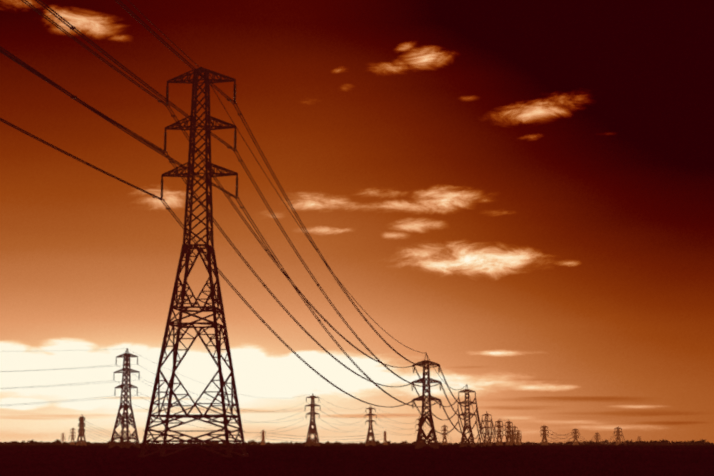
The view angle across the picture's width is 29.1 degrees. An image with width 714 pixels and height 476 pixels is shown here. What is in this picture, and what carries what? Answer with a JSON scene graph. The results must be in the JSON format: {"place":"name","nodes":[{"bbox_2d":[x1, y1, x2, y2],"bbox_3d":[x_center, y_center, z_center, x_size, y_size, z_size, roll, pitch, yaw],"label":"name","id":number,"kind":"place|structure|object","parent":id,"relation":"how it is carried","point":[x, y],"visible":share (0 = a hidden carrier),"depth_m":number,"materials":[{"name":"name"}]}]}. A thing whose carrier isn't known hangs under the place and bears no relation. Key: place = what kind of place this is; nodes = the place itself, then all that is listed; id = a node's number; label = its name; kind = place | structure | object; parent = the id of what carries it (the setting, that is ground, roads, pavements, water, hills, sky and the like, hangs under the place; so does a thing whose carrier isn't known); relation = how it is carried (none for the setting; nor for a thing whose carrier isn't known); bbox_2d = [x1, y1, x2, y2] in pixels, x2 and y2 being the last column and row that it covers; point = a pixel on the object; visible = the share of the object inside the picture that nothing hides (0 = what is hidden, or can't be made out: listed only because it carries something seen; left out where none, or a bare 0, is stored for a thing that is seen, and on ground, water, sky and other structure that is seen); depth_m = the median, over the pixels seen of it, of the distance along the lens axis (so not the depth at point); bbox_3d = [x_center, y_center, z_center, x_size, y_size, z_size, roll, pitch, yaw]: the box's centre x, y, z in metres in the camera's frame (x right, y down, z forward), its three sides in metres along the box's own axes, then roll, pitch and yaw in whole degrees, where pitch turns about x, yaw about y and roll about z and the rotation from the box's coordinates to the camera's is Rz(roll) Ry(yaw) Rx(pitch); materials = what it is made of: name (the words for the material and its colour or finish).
{"place":"outdoors","nodes":[
{"label":"outdoors","id":0,"kind":"place"},
{"bbox_2d":[0,444,713,475],"bbox_3d":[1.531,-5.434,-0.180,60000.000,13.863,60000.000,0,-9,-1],"label":"ground","id":1,"kind":"structure","parent":0,"point":[406,460],"depth_m":126.66,"materials":[{"name":"black soil"}]},
{"bbox_2d":[8,442,37,444],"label":"copse hedge","id":2,"kind":"object","parent":1,"relation":"on","point":[18,443],"visible":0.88,"depth_m":2650.32,"materials":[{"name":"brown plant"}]},
{"bbox_2d":[50,441,76,444],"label":"copse hedge","id":3,"kind":"object","parent":1,"relation":"on","point":[59,443],"visible":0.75,"depth_m":2808.43,"materials":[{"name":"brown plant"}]},
{"bbox_2d":[70,428,75,444],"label":"pylon","id":4,"kind":"object","parent":1,"relation":"on","point":[72,437],"visible":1,"depth_m":2604.70,"materials":[{"name":"metal"}]},
{"bbox_2d":[76,415,86,445],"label":"pylon","id":5,"kind":"object","parent":1,"relation":"on","point":[81,434],"visible":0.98,"depth_m":1485.93,"materials":[{"name":"metal"}]},
{"bbox_2d":[86,442,113,444],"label":"hedge","id":6,"kind":"object","parent":1,"relation":"on","point":[96,443],"visible":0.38,"depth_m":3691.09,"materials":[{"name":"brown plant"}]},
{"bbox_2d":[108,348,140,447],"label":"pylon","id":7,"kind":"object","parent":1,"relation":"on","point":[125,390],"visible":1,"depth_m":552.58,"materials":[{"name":"metal"}]},
{"bbox_2d":[138,67,248,456],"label":"pylon","id":8,"kind":"object","parent":1,"relation":"on","point":[186,251],"visible":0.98,"depth_m":175.78,"materials":[{"name":"metal"}]},
{"bbox_2d":[245,442,269,444],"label":"hedge","id":9,"kind":"object","parent":1,"relation":"on","point":[255,443],"visible":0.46,"depth_m":3792.83,"materials":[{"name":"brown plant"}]},
{"bbox_2d":[261,430,265,444],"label":"pylon","id":10,"kind":"object","parent":1,"relation":"on","point":[262,440],"visible":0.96,"depth_m":2981.99,"materials":[{"name":"metal"}]},
{"bbox_2d":[259,442,280,444],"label":"hedge","id":11,"kind":"object","parent":1,"relation":"on","point":[268,443],"visible":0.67,"depth_m":3719.31,"materials":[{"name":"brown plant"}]},
{"bbox_2d":[281,441,304,444],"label":"hedge","id":12,"kind":"object","parent":1,"relation":"on","point":[288,443],"visible":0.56,"depth_m":3669.30,"materials":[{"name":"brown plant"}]},
{"bbox_2d":[305,393,320,445],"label":"pylon","id":13,"kind":"object","parent":1,"relation":"on","point":[311,431],"visible":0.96,"depth_m":1040.85,"materials":[{"name":"metal"}]},
{"bbox_2d":[0,0,640,446],"bbox_3d":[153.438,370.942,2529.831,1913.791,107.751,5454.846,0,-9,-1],"label":"conductors","id":14,"kind":"structure","parent":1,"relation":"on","point":[110,120],"depth_m":211.53,"materials":[{"name":"grey metal"}]},
{"bbox_2d":[365,405,376,445],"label":"pylon","id":15,"kind":"object","parent":1,"relation":"on","point":[371,441],"visible":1,"depth_m":1375.38,"materials":[{"name":"metal"}]},
{"bbox_2d":[383,431,387,444],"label":"pylon","id":16,"kind":"object","parent":1,"relation":"on","point":[385,440],"visible":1,"depth_m":3213.34,"materials":[{"name":"metal"}]},
{"bbox_2d":[382,442,415,444],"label":"hedge","id":17,"kind":"object","parent":1,"relation":"on","point":[394,443],"visible":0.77,"depth_m":3712.14,"materials":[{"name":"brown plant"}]},
{"bbox_2d":[411,352,441,448],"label":"pylon","id":18,"kind":"object","parent":1,"relation":"on","point":[419,444],"visible":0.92,"depth_m":485.15,"materials":[{"name":"metal"}]},
{"bbox_2d":[441,425,447,444],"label":"pylon","id":19,"kind":"object","parent":1,"relation":"on","point":[444,437],"visible":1,"depth_m":2199.13,"materials":[{"name":"metal"}]},
{"bbox_2d":[457,385,476,446],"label":"pylon","id":20,"kind":"object","parent":1,"relation":"on","point":[465,413],"visible":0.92,"depth_m":740.09,"materials":[{"name":"metal"}]},
{"bbox_2d":[482,414,491,445],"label":"pylon","id":21,"kind":"object","parent":1,"relation":"on","point":[486,427],"visible":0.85,"depth_m":1338.26,"materials":[{"name":"metal"}]},
{"bbox_2d":[495,421,502,444],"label":"pylon","id":22,"kind":"object","parent":1,"relation":"on","point":[498,442],"visible":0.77,"depth_m":1740.49,"materials":[{"name":"metal"}]},
{"bbox_2d":[505,420,512,444],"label":"pylon","id":23,"kind":"object","parent":1,"relation":"on","point":[508,432],"visible":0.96,"depth_m":1796.77,"materials":[{"name":"metal"}]},
{"bbox_2d":[513,426,517,444],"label":"pylon","id":24,"kind":"object","parent":1,"relation":"on","point":[515,430],"visible":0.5,"depth_m":2322.64,"materials":[{"name":"metal"}]},
{"bbox_2d":[505,442,536,444],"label":"hedge","id":25,"kind":"object","parent":1,"relation":"on","point":[526,443],"visible":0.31,"depth_m":3867.81,"materials":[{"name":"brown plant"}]},
{"bbox_2d":[540,425,548,444],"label":"pylon","id":26,"kind":"object","parent":1,"relation":"on","point":[544,430],"visible":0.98,"depth_m":2259.15,"materials":[{"name":"metal"}]},
{"bbox_2d":[548,442,566,444],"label":"hedge","id":27,"kind":"object","parent":1,"relation":"on","point":[553,443],"visible":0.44,"depth_m":4184.09,"materials":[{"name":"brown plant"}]},
{"bbox_2d":[572,429,578,444],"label":"pylon","id":28,"kind":"object","parent":1,"relation":"on","point":[574,442],"visible":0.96,"depth_m":2697.96,"materials":[{"name":"metal"}]},
{"bbox_2d":[572,442,595,444],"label":"hedge","id":29,"kind":"object","parent":1,"relation":"on","point":[586,443],"visible":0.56,"depth_m":3046.75,"materials":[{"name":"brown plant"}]},
{"bbox_2d":[572,441,603,444],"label":"hedge","id":30,"kind":"object","parent":1,"relation":"on","point":[593,442],"visible":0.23,"depth_m":3290.88,"materials":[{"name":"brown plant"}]},
{"bbox_2d":[614,427,621,444],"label":"pylon","id":31,"kind":"object","parent":1,"relation":"on","point":[618,431],"visible":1,"depth_m":2460.55,"materials":[{"name":"metal"}]},
{"bbox_2d":[621,440,645,443],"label":"hedge","id":32,"kind":"object","parent":1,"relation":"on","point":[637,442],"visible":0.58,"depth_m":2989.41,"materials":[{"name":"brown plant"}]},
{"bbox_2d":[619,443,651,444],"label":"bushes","id":33,"kind":"object","parent":1,"relation":"on","point":[635,444],"visible":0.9,"depth_m":2341.96,"materials":[{"name":"black plant"}]},
{"bbox_2d":[646,442,675,444],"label":"bushes","id":34,"kind":"object","parent":1,"relation":"on","point":[663,443],"visible":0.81,"depth_m":2821.96,"materials":[{"name":"brown plant"}]},
{"bbox_2d":[0,0,713,443],"label":"sky","id":35,"kind":"structure","parent":0,"point":[519,194],"materials":[{"name":"orange"}]}
]}

